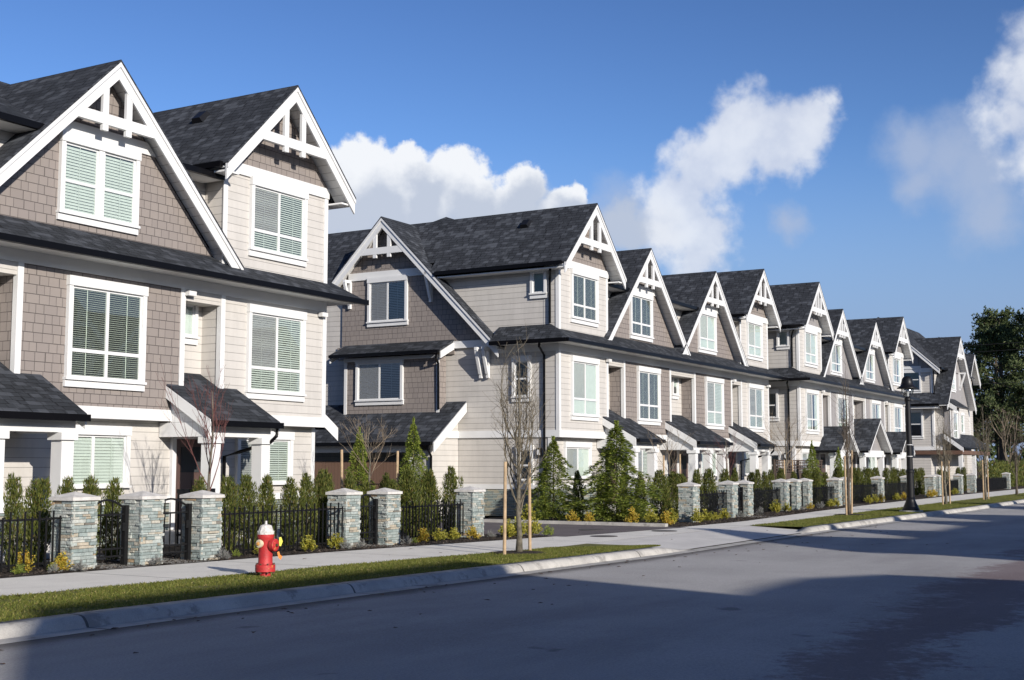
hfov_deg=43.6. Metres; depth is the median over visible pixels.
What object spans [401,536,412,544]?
lavender plant
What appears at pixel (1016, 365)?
tree
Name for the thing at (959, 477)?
stone pillar
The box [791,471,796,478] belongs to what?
cedar shrub
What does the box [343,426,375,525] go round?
spruce tree
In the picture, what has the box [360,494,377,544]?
iron gate
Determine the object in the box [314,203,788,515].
townhouse block
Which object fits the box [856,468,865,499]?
cedar shrub
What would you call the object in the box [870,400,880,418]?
window
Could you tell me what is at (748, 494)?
stone pillar
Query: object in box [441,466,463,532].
cedar shrub
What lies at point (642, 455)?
window
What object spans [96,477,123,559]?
cedar shrub
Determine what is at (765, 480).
cedar shrub
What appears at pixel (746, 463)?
window
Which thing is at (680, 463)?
wooden stake
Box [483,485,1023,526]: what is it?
planting bed
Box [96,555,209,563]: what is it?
path
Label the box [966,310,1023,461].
tree
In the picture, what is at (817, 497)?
iron fence
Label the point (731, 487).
stone pillar
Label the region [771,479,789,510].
stone pillar
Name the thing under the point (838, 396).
window
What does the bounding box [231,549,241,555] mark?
green plant
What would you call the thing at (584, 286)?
window
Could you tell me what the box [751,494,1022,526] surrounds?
verge
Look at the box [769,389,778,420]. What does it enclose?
window
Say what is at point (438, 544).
ground
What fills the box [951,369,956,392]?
window
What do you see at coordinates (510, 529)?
yellow shrub
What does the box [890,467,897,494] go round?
cedar shrub
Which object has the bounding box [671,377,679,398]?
window
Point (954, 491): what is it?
yellow shrub
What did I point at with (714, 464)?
window
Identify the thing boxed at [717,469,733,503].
cedar shrub
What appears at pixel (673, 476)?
cedar shrub
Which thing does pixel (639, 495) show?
cedar shrub
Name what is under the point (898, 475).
cedar shrub
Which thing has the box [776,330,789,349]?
window
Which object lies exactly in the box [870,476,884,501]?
stone pillar
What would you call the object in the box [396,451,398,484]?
wooden stake
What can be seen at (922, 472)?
cedar shrub
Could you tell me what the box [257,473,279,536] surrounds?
cedar shrub
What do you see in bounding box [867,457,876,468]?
window
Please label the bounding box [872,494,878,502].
yellow shrub
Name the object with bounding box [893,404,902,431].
window
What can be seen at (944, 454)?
bare tree
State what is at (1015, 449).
bare tree
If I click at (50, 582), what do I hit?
pavement
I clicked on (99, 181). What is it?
window
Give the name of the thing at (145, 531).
stone pillar
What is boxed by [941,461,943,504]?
wooden stake
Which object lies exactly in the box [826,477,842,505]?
stone pillar
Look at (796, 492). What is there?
stone pillar
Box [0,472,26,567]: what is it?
cedar shrub
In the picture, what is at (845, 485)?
wooden stake
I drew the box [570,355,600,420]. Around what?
window
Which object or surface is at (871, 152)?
sky
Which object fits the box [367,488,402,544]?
stone pillar
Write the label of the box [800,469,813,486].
cedar shrub
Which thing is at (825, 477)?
cedar shrub
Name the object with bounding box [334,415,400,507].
bare tree
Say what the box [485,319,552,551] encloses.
bare tree
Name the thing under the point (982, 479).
wooden stake
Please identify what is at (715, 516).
yellow shrub
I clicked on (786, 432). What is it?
bare tree
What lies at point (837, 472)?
cedar shrub
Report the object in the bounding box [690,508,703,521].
yellow shrub
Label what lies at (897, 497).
yellow shrub
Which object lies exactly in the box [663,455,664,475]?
wooden stake
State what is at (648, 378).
window
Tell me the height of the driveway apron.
0.114 m
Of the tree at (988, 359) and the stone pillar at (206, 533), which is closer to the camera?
the stone pillar at (206, 533)
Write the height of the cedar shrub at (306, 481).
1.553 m
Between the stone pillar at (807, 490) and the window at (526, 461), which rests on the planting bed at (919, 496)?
the stone pillar at (807, 490)
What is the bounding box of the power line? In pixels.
[965,342,1022,345]
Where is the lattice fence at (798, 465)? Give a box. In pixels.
[773,460,822,479]
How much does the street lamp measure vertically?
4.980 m
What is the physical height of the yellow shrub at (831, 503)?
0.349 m
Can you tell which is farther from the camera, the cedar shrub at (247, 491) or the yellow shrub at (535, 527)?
the yellow shrub at (535, 527)
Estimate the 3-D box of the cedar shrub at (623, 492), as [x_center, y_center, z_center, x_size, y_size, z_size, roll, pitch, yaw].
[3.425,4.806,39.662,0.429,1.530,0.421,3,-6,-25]
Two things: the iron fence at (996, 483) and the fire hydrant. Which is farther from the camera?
the iron fence at (996, 483)
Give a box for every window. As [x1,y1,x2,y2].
[56,130,141,234]
[62,275,148,390]
[72,425,131,488]
[185,305,199,344]
[234,431,294,485]
[244,303,306,401]
[248,176,308,266]
[354,359,403,405]
[366,275,408,326]
[511,355,531,401]
[515,445,534,485]
[529,270,547,298]
[563,441,591,478]
[570,268,599,327]
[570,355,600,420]
[629,291,653,342]
[636,366,661,425]
[638,449,646,477]
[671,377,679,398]
[698,310,717,354]
[699,451,716,475]
[704,376,724,429]
[742,452,758,475]
[746,318,763,361]
[747,383,764,431]
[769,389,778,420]
[769,451,780,472]
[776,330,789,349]
[800,449,813,472]
[803,328,818,367]
[804,389,819,434]
[830,341,842,376]
[836,394,848,425]
[864,351,875,382]
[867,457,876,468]
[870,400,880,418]
[889,455,898,469]
[891,354,900,385]
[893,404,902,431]
[904,366,921,392]
[905,409,923,438]
[938,456,943,473]
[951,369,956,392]
[952,410,958,438]
[960,412,964,434]
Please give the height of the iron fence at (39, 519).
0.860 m
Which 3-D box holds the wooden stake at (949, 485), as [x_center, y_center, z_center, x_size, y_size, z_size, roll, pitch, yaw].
[19.248,6.274,56.281,0.063,1.950,0.063,4,-7,-37]
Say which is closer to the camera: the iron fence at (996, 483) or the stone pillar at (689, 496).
the stone pillar at (689, 496)
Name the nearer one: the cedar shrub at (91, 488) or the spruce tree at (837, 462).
the cedar shrub at (91, 488)
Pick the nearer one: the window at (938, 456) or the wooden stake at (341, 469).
the wooden stake at (341, 469)
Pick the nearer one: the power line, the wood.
the power line
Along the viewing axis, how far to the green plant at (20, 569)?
18.65 m
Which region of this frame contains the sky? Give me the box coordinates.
[0,0,1023,464]
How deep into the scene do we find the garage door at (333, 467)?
44.27 m
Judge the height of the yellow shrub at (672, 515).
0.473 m
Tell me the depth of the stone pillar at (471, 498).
29.96 m
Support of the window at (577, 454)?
in the townhouse block at (636, 344)
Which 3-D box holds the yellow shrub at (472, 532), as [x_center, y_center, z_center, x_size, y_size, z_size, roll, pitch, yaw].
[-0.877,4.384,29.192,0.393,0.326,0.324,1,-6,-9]
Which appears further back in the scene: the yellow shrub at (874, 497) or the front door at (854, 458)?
the front door at (854, 458)
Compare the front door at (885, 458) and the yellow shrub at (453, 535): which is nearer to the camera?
the yellow shrub at (453, 535)
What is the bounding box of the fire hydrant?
[255,521,282,576]
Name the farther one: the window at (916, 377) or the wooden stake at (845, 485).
the window at (916, 377)
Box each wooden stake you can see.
[340,450,342,488]
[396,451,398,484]
[503,462,506,554]
[528,462,531,550]
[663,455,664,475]
[679,454,680,472]
[844,456,846,514]
[851,450,852,513]
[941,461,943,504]
[948,460,950,503]
[982,460,983,498]
[987,460,988,498]
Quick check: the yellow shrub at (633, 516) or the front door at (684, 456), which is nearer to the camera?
the yellow shrub at (633, 516)
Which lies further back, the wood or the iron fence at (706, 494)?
the wood
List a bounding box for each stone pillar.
[49,491,100,570]
[118,491,166,564]
[180,490,224,559]
[325,488,362,547]
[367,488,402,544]
[454,486,485,536]
[677,482,700,521]
[717,480,738,517]
[737,480,753,515]
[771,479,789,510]
[787,478,801,509]
[799,478,812,508]
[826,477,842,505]
[841,477,850,504]
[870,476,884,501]
[900,475,905,494]
[924,474,935,496]
[934,474,941,495]
[952,474,963,493]
[966,473,976,492]
[1002,472,1010,488]
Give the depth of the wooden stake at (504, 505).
23.75 m
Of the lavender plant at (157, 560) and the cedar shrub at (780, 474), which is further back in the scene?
the cedar shrub at (780, 474)
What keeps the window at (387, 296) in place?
in the townhouse block at (636, 344)
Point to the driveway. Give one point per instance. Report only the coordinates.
(564, 530)
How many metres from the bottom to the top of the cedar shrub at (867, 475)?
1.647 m
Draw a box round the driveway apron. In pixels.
[588,526,802,549]
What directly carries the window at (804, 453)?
in the townhouse block at (812, 341)
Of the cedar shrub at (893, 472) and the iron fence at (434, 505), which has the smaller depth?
the iron fence at (434, 505)
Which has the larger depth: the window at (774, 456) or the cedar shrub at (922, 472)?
the cedar shrub at (922, 472)
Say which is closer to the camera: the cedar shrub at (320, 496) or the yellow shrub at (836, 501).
the cedar shrub at (320, 496)
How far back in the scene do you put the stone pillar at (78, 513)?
19.63 m
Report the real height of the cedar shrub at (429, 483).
1.638 m
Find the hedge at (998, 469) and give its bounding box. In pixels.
[978,459,1023,486]
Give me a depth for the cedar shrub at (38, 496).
20.41 m
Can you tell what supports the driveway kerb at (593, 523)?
on the driveway
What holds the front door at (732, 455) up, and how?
in the townhouse block at (636, 344)
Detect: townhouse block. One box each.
[0,60,368,560]
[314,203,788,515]
[768,282,919,490]
[877,317,991,487]
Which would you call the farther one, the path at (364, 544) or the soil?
the path at (364, 544)
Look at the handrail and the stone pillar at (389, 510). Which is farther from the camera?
the stone pillar at (389, 510)
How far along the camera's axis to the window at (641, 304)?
48.90 m
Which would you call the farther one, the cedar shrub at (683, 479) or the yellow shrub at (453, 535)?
the cedar shrub at (683, 479)
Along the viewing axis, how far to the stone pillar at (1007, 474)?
91.19 m
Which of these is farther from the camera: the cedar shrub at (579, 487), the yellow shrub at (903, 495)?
the yellow shrub at (903, 495)
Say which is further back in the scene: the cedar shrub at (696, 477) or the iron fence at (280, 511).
the cedar shrub at (696, 477)
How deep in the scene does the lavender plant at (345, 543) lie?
25.14 m
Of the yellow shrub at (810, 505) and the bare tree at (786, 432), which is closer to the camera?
the yellow shrub at (810, 505)
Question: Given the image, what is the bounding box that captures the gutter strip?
[0,503,1023,643]
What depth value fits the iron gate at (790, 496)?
48.20 m
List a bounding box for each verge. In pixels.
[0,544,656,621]
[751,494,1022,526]
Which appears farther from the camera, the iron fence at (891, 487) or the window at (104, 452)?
the iron fence at (891, 487)
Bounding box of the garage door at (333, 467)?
[314,461,407,504]
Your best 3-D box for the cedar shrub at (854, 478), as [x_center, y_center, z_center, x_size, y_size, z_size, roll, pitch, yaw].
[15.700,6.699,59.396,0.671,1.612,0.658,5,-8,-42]
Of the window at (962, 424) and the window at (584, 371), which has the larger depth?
the window at (962, 424)
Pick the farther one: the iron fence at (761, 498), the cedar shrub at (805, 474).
the cedar shrub at (805, 474)
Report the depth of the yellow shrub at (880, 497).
58.34 m
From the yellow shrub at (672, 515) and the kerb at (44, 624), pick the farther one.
the yellow shrub at (672, 515)
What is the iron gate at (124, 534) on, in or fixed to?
attached to the stone pillar at (78, 513)
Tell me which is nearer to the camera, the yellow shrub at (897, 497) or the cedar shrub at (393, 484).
the cedar shrub at (393, 484)
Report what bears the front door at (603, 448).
in the townhouse block at (636, 344)
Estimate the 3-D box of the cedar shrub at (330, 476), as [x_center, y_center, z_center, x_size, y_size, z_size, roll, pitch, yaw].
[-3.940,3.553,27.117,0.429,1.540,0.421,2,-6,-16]
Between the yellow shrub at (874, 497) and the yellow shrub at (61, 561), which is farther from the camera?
the yellow shrub at (874, 497)
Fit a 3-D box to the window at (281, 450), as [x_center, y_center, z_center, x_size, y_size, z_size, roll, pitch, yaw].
[-5.800,2.776,30.074,0.110,1.260,2.010,-3,-6,30]
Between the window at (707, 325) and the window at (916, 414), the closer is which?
the window at (707, 325)
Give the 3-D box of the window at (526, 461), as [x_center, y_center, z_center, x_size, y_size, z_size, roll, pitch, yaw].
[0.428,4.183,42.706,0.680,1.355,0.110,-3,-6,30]
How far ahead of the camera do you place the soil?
24.16 m
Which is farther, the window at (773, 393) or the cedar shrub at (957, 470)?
the cedar shrub at (957, 470)
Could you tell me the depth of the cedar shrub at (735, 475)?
46.23 m
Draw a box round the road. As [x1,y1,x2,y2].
[0,504,1023,679]
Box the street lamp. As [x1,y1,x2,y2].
[897,376,922,511]
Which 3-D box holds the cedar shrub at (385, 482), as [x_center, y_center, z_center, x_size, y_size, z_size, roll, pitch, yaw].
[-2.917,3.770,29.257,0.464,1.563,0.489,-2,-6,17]
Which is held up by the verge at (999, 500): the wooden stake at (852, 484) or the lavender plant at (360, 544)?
the wooden stake at (852, 484)
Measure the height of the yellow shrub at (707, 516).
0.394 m
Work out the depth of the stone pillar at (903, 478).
64.23 m
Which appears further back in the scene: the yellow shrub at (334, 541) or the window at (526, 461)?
the window at (526, 461)
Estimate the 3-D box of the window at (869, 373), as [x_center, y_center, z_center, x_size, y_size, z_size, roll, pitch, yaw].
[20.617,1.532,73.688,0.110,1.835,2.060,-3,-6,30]
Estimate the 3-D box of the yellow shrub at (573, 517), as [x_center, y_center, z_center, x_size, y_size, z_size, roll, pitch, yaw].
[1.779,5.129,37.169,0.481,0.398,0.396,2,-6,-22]
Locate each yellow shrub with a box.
[12,550,35,572]
[48,552,74,570]
[300,535,317,551]
[327,533,344,548]
[415,527,429,541]
[432,528,447,540]
[446,527,460,539]
[465,525,481,538]
[498,518,515,536]
[513,517,526,536]
[521,504,536,519]
[524,516,542,534]
[565,510,579,520]
[583,511,594,521]
[624,506,639,522]
[643,508,658,522]
[659,510,674,524]
[666,508,678,523]
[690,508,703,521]
[700,509,712,521]
[712,512,719,519]
[718,508,730,518]
[769,499,781,512]
[782,503,791,510]
[806,503,814,508]
[825,499,835,506]
[830,498,839,505]
[863,495,872,502]
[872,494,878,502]
[876,494,885,501]
[893,493,900,500]
[899,492,905,499]
[926,489,933,496]
[951,488,959,494]
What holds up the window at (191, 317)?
in the townhouse block at (139, 238)
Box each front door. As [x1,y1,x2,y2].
[168,437,200,529]
[602,448,617,503]
[665,450,678,494]
[678,450,688,481]
[727,451,736,479]
[818,453,826,490]
[850,453,856,467]
[856,453,859,468]
[884,455,886,478]
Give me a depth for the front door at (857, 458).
70.58 m
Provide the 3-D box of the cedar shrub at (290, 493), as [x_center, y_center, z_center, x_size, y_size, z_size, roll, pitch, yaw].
[-4.414,3.441,25.658,0.563,1.454,0.532,-1,-6,7]
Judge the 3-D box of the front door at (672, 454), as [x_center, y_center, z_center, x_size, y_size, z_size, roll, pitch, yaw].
[6.366,5.313,50.729,0.124,2.060,1.160,-3,-6,30]
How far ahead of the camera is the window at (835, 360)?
68.06 m
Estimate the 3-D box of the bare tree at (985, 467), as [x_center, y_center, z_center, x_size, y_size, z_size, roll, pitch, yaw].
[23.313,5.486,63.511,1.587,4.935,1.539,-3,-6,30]
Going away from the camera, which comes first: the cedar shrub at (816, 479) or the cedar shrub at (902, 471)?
the cedar shrub at (816, 479)
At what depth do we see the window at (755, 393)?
58.66 m
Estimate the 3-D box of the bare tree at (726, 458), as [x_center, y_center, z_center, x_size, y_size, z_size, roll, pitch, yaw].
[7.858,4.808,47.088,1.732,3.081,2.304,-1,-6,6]
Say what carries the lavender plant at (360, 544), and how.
on the planting bed at (166, 548)
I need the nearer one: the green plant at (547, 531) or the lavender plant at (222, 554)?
the lavender plant at (222, 554)
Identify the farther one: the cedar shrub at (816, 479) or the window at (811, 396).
the window at (811, 396)
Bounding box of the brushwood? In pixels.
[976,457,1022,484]
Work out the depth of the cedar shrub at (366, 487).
28.60 m
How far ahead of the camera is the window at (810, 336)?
63.19 m
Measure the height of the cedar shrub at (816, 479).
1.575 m
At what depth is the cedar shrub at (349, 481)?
28.09 m
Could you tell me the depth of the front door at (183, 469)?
27.72 m
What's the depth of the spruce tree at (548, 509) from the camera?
38.79 m
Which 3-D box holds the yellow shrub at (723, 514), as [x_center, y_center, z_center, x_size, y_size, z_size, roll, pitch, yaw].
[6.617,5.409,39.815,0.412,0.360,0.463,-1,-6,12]
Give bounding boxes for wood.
[973,420,1023,478]
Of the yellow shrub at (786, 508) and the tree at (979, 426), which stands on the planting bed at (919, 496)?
the yellow shrub at (786, 508)
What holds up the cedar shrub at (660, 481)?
on the planting bed at (919, 496)
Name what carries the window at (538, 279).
in the townhouse block at (636, 344)
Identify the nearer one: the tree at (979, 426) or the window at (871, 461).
the window at (871, 461)
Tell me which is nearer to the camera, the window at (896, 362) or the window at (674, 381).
the window at (674, 381)
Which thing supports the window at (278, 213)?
in the townhouse block at (139, 238)
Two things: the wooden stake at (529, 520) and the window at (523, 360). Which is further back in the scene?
the window at (523, 360)
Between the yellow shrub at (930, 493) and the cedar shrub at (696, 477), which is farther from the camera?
the yellow shrub at (930, 493)
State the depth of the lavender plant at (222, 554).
22.04 m
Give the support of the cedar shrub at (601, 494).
on the planting bed at (919, 496)
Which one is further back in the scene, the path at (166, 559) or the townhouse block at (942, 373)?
the townhouse block at (942, 373)
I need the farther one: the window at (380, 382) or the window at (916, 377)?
the window at (916, 377)
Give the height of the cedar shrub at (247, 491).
1.509 m
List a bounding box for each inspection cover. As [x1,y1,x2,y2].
[591,535,617,536]
[652,530,675,531]
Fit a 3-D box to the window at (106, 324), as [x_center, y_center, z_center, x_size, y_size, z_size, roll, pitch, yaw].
[-8.139,-0.103,25.737,0.110,2.175,2.080,-3,-6,30]
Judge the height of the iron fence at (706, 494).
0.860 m
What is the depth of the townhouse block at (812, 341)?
65.74 m
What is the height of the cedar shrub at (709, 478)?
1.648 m
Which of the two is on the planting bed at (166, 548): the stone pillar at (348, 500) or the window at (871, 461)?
the stone pillar at (348, 500)
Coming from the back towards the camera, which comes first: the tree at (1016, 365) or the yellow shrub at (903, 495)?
the tree at (1016, 365)
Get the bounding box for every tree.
[156,358,232,490]
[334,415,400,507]
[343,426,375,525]
[398,417,441,531]
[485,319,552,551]
[515,436,589,520]
[559,420,664,522]
[647,423,693,496]
[702,431,743,477]
[760,405,822,477]
[802,440,824,499]
[831,351,862,513]
[831,447,846,477]
[929,405,955,503]
[962,340,1006,436]
[963,305,1023,461]
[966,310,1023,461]
[967,404,994,499]
[973,307,1023,445]
[988,406,1019,460]
[1004,412,1023,494]
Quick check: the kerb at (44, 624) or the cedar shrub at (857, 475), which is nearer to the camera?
the kerb at (44, 624)
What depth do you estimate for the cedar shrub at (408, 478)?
30.12 m
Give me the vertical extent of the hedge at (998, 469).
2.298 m
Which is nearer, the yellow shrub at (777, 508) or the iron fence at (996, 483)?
the yellow shrub at (777, 508)
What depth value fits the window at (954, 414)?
89.65 m
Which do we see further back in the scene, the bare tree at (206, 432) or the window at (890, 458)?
the window at (890, 458)
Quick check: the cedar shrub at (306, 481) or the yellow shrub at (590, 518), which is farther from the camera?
the yellow shrub at (590, 518)
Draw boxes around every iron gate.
[96,499,128,564]
[162,498,191,559]
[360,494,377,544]
[737,485,743,514]
[788,484,791,509]
[801,484,802,505]
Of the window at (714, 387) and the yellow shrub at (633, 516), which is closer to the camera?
the yellow shrub at (633, 516)
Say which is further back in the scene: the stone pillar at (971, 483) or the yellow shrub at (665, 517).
the stone pillar at (971, 483)
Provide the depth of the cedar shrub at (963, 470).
82.82 m
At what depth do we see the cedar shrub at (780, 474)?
50.78 m
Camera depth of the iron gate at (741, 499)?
42.56 m
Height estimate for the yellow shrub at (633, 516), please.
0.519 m
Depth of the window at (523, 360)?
43.05 m
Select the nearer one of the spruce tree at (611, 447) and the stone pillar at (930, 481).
the spruce tree at (611, 447)
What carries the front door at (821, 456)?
in the townhouse block at (812, 341)
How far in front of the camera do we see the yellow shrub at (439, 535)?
28.37 m
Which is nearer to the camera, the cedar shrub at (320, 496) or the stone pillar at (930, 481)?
the cedar shrub at (320, 496)
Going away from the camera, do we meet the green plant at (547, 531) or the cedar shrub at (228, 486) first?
the cedar shrub at (228, 486)
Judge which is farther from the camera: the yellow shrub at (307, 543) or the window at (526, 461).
the window at (526, 461)
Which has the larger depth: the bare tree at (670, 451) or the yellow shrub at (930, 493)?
the yellow shrub at (930, 493)
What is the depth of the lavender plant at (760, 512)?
42.89 m
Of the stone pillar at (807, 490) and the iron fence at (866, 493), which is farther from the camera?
the iron fence at (866, 493)
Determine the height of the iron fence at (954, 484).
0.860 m
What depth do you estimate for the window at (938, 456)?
90.87 m
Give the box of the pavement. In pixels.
[0,489,1023,595]
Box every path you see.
[3,560,145,568]
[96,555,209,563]
[287,541,401,546]
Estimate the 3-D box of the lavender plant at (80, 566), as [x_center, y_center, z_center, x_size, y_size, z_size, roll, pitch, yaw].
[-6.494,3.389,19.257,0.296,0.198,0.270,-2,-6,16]
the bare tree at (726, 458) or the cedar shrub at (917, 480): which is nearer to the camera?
the bare tree at (726, 458)
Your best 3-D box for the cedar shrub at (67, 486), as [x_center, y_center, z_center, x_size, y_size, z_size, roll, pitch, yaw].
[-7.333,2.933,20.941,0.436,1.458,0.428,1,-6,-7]
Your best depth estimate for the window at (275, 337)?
30.13 m
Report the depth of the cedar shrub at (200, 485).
23.83 m
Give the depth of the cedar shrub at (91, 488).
21.38 m
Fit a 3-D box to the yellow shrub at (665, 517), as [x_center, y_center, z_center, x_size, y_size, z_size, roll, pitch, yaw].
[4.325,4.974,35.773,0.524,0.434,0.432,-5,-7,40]
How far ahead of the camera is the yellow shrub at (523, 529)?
30.08 m
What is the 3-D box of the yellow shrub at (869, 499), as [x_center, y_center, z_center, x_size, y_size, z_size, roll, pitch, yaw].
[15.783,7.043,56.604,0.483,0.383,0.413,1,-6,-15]
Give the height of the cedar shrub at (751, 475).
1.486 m
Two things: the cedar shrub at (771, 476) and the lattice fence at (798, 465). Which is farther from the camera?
the lattice fence at (798, 465)
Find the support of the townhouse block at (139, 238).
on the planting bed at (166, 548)
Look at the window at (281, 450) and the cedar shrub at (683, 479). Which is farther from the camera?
the cedar shrub at (683, 479)
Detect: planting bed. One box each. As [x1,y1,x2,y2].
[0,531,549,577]
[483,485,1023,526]
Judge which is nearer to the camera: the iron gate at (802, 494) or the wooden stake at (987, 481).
the iron gate at (802, 494)
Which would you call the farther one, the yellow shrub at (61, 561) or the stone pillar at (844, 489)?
the stone pillar at (844, 489)
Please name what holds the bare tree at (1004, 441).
on the planting bed at (919, 496)
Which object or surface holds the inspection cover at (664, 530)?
on the pavement
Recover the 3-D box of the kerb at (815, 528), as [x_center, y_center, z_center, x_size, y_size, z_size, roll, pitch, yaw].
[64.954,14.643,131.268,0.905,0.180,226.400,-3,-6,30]
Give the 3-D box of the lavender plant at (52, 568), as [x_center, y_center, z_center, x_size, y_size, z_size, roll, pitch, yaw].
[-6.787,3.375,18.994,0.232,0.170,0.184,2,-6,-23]
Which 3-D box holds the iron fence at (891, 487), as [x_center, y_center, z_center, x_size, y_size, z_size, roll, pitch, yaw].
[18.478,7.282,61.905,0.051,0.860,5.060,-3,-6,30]
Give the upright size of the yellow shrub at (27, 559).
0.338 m
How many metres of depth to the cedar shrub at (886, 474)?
65.92 m
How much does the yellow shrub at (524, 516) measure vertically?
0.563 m
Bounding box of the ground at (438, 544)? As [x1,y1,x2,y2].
[0,470,1023,644]
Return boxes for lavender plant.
[47,562,62,572]
[70,559,89,571]
[149,554,162,564]
[215,547,231,558]
[339,539,353,548]
[354,538,366,547]
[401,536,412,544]
[754,507,763,514]
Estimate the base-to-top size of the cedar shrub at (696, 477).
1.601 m
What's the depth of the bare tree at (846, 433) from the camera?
43.96 m
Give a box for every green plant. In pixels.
[10,562,27,573]
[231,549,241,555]
[542,525,553,534]
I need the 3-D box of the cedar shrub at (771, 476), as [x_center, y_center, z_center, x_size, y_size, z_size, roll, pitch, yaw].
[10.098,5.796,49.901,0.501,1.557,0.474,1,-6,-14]
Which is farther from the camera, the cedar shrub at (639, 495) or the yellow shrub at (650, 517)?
the cedar shrub at (639, 495)
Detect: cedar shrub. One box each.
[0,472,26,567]
[21,476,52,565]
[51,475,76,524]
[82,474,102,554]
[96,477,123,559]
[190,475,206,491]
[219,475,240,550]
[235,472,261,548]
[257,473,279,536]
[278,476,306,547]
[296,472,317,542]
[312,468,330,545]
[319,473,334,541]
[344,470,357,490]
[359,481,373,539]
[378,471,390,488]
[390,478,401,528]
[398,467,423,536]
[414,468,442,533]
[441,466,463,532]
[571,470,584,518]
[594,472,609,518]
[618,475,628,519]
[634,475,648,519]
[646,470,671,518]
[663,471,681,517]
[676,473,687,482]
[692,469,704,508]
[701,467,717,512]
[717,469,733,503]
[731,466,738,481]
[746,472,756,489]
[755,468,762,489]
[760,470,770,495]
[768,469,774,502]
[775,467,785,479]
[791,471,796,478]
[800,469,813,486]
[812,469,822,493]
[821,471,829,502]
[833,466,843,477]
[853,467,860,500]
[853,470,856,497]
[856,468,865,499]
[862,467,872,497]
[871,466,879,475]
[882,467,891,496]
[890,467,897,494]
[896,468,900,491]
[898,469,905,482]
[913,468,921,494]
[918,467,924,494]
[955,467,963,481]
[960,466,966,490]
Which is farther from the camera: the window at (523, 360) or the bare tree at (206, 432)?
the window at (523, 360)
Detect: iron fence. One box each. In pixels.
[0,510,61,571]
[221,502,342,554]
[399,499,463,539]
[699,490,726,515]
[753,487,780,512]
[812,484,834,506]
[853,482,877,502]
[884,481,906,499]
[941,479,958,494]
[976,476,1006,490]
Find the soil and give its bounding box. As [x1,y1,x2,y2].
[489,550,545,553]
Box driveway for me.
[404,521,683,536]
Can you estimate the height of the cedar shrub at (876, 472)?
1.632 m
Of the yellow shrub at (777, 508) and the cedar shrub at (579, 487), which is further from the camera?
the yellow shrub at (777, 508)
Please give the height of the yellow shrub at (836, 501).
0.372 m
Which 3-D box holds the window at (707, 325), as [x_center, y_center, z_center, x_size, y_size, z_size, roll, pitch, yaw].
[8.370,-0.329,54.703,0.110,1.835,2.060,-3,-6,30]
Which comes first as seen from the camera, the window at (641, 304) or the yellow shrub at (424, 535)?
the yellow shrub at (424, 535)
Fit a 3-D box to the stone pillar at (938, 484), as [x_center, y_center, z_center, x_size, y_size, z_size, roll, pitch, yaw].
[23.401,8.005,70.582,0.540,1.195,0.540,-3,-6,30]
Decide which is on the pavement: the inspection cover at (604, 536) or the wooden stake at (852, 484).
the inspection cover at (604, 536)
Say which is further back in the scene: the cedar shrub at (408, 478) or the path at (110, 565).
the cedar shrub at (408, 478)
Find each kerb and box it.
[0,547,691,638]
[426,517,667,526]
[795,499,1023,532]
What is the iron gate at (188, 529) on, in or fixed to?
attached to the stone pillar at (145, 531)
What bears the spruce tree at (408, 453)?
on the planting bed at (166, 548)
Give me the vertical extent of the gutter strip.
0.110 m
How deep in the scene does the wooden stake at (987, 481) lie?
63.88 m
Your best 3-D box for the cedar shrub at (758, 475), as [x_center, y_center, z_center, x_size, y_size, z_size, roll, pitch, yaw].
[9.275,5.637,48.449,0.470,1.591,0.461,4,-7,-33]
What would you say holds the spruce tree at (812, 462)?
on the planting bed at (919, 496)
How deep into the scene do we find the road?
13.70 m
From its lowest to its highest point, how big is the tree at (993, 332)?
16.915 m
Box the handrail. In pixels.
[176,488,214,543]
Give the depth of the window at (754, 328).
58.99 m

